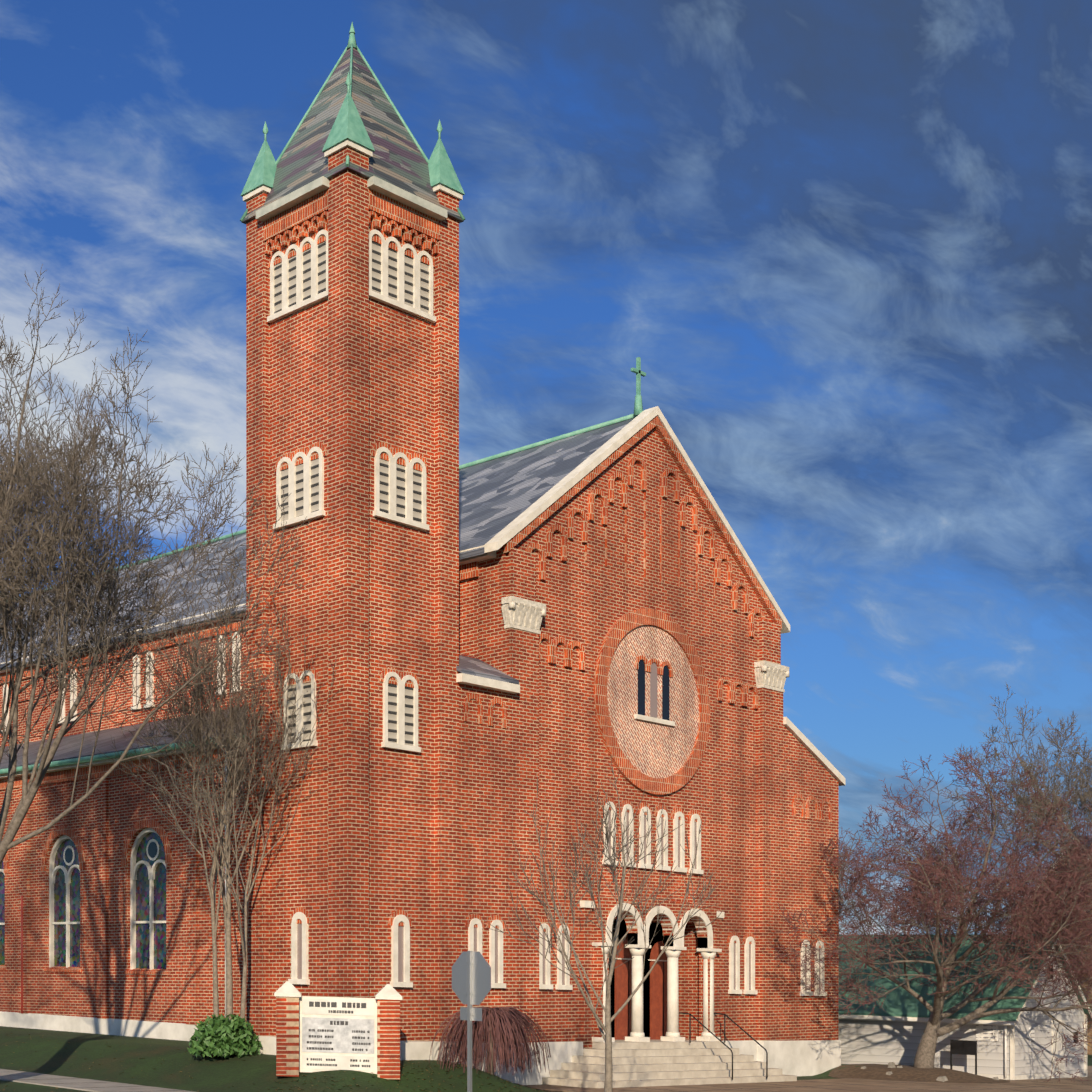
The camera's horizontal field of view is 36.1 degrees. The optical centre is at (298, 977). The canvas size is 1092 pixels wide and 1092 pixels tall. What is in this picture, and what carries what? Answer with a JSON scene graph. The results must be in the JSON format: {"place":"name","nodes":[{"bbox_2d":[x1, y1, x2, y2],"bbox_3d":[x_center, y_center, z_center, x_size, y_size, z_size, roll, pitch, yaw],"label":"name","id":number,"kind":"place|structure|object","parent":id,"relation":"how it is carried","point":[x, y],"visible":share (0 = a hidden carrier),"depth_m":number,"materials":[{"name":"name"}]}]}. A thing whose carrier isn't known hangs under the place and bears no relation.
{"place":"outdoors","nodes":[
{"label":"outdoors","id":0,"kind":"place"},
{"bbox_2d":[0,1069,193,1091],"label":"sidewalk paving","id":1,"kind":"structure","parent":0,"point":[90,1085],"depth_m":42.03,"materials":[{"name":"concrete"}]},
{"bbox_2d":[240,22,464,1040],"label":"church tower","id":2,"kind":"structure","parent":0,"point":[348,377],"depth_m":44.15,"materials":[{"name":"red brick"}]},
{"bbox_2d":[0,416,838,1048],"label":"church walls","id":3,"kind":"structure","parent":0,"point":[622,560],"depth_m":52.22,"materials":[{"name":"red brick"}]},
{"bbox_2d":[0,411,642,1016],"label":"roof","id":4,"kind":"structure","parent":3,"relation":"on","point":[500,491],"depth_m":54.73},
{"bbox_2d":[631,357,645,416],"bbox_3d":[10.694,-18.584,51.717,0.660,1.846,0.320,0,0,-41],"label":"cross","id":5,"kind":"object","parent":4,"relation":"on","point":[638,406],"visible":0.85,"depth_m":51.66,"materials":[{"name":"green metal"}]},
{"bbox_2d":[0,241,819,991],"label":"windows","id":6,"kind":"structure","parent":3,"relation":"in","point":[142,913],"depth_m":46.18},
{"bbox_2d":[0,139,844,1087],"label":"stone trim","id":7,"kind":"structure","parent":3,"relation":"on","point":[664,1053],"depth_m":49.28,"materials":[{"name":"beige stone"}]},
{"bbox_2d":[0,1026,1091,1091],"bbox_3d":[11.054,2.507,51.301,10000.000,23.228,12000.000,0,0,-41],"label":"terrain","id":8,"kind":"structure","parent":0,"point":[57,1053],"depth_m":43.63,"materials":[{"name":"green plant"}]},
{"bbox_2d":[0,264,315,864],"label":"tree","id":9,"kind":"object","parent":8,"relation":"on","point":[51,550],"visible":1,"depth_m":39.59,"materials":[{"name":"brown plant"}]},
{"bbox_2d":[97,557,341,1055],"bbox_3d":[-2.060,-4.830,44.920,5.894,14.056,7.340,0,0,-28],"label":"slender tree","id":10,"kind":"object","parent":8,"relation":"on","point":[197,693],"visible":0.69,"depth_m":44.43,"materials":[{"name":"brown plant"}]},
{"bbox_2d":[187,1013,261,1058],"bbox_3d":[-1.973,1.571,44.546,2.209,1.252,1.852,0,0,-41],"label":"evergreen shrub","id":11,"kind":"object","parent":8,"relation":"on","point":[206,1039],"visible":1,"depth_m":44.04,"materials":[{"name":"green plant"}]},
{"bbox_2d":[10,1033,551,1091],"bbox_3d":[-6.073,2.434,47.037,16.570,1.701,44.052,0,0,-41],"label":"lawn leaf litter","id":12,"kind":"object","parent":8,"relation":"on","point":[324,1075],"visible":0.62,"depth_m":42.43,"materials":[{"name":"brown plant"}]},
{"bbox_2d":[274,981,401,1079],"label":"church sign brick piers","id":13,"kind":"structure","parent":8,"relation":"on","point":[315,1034],"depth_m":40.80,"materials":[{"name":"brick"}]},
{"bbox_2d":[0,1011,840,1084],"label":"stone foundation","id":14,"kind":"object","parent":8,"relation":"on","point":[806,1057],"depth_m":54.81,"materials":[{"name":"beige stone"}]},
{"bbox_2d":[452,951,490,1091],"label":"stop sign post","id":15,"kind":"object","parent":8,"relation":"on","point":[471,978],"visible":1,"depth_m":27.84,"materials":[{"name":"silver metal"}]},
{"bbox_2d":[429,1006,550,1074],"bbox_3d":[5.128,1.733,44.101,4.137,1.935,2.386,0,0,-41],"label":"weeping shrub","id":16,"kind":"object","parent":8,"relation":"on","point":[505,1023],"visible":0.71,"depth_m":43.66,"materials":[{"name":"brown plant"}]},
{"bbox_2d":[483,760,723,1091],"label":"young street tree","id":17,"kind":"object","parent":8,"relation":"on","point":[607,1035],"visible":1,"depth_m":35.15,"materials":[{"name":"brown plant"}]},
{"bbox_2d":[839,830,861,934],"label":"tree","id":18,"kind":"object","parent":8,"relation":"on","point":[843,876],"visible":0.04,"depth_m":81.91,"materials":[{"name":"brown plant"}]},
{"bbox_2d":[839,862,875,933],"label":"tree","id":19,"kind":"object","parent":8,"relation":"on","point":[853,902],"visible":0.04,"depth_m":112.91,"materials":[{"name":"brown plant"}]},
{"bbox_2d":[1009,837,1091,1054],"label":"tree","id":20,"kind":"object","parent":8,"relation":"on","point":[1089,1048],"depth_m":86.59,"materials":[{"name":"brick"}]},
{"bbox_2d":[0,0,1091,934],"label":"sky","id":21,"kind":"structure","parent":0,"point":[842,249],"materials":[{"name":"blue"}]},
{"bbox_2d":[679,1012,767,1079],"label":"handrails","id":22,"kind":"object","parent":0,"point":[690,1015],"visible":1,"depth_m":51.34,"materials":[{"name":"metal"}]},
{"bbox_2d":[543,1066,1091,1091],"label":"forecourt pavement","id":23,"kind":"structure","parent":0,"point":[1075,1084],"depth_m":50.72,"materials":[{"name":"concrete"}]},
{"bbox_2d":[511,1082,582,1091],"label":"bed mulch","id":24,"kind":"object","parent":23,"relation":"on","point":[542,1086],"visible":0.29,"depth_m":46.27,"materials":[{"name":"brown soil"}]},
{"bbox_2d":[828,1064,1009,1082],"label":"bed mulch","id":25,"kind":"object","parent":23,"relation":"on","point":[879,1071],"visible":0.83,"depth_m":55.59,"materials":[{"name":"brown soil"}]},
{"bbox_2d":[861,1062,998,1081],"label":"bed rocks","id":26,"kind":"object","parent":25,"relation":"on","point":[939,1078],"visible":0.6,"depth_m":55.81,"materials":[{"name":"stone"}]},
{"bbox_2d":[950,1040,976,1074],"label":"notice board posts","id":27,"kind":"object","parent":25,"relation":"on","point":[964,1047],"visible":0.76,"depth_m":57.49,"materials":[{"name":"grey metal"}]},
{"bbox_2d":[769,742,1091,1082],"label":"crabapple tree","id":28,"kind":"object","parent":23,"relation":"on","point":[921,879],"visible":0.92,"depth_m":54.11,"materials":[{"name":"brown plant"}]},
{"bbox_2d":[839,934,1091,1079],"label":"garage shed","id":29,"kind":"structure","parent":23,"relation":"on","point":[1010,1045],"depth_m":59.68,"materials":[{"name":"painted wood siding"},{"name":"green roof shingles"}]},
{"bbox_2d":[945,684,1091,929],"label":"tall tree","id":30,"kind":"object","parent":23,"relation":"on","point":[1085,796],"visible":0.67,"depth_m":74.26,"materials":[{"name":"brown plant"}]}
]}

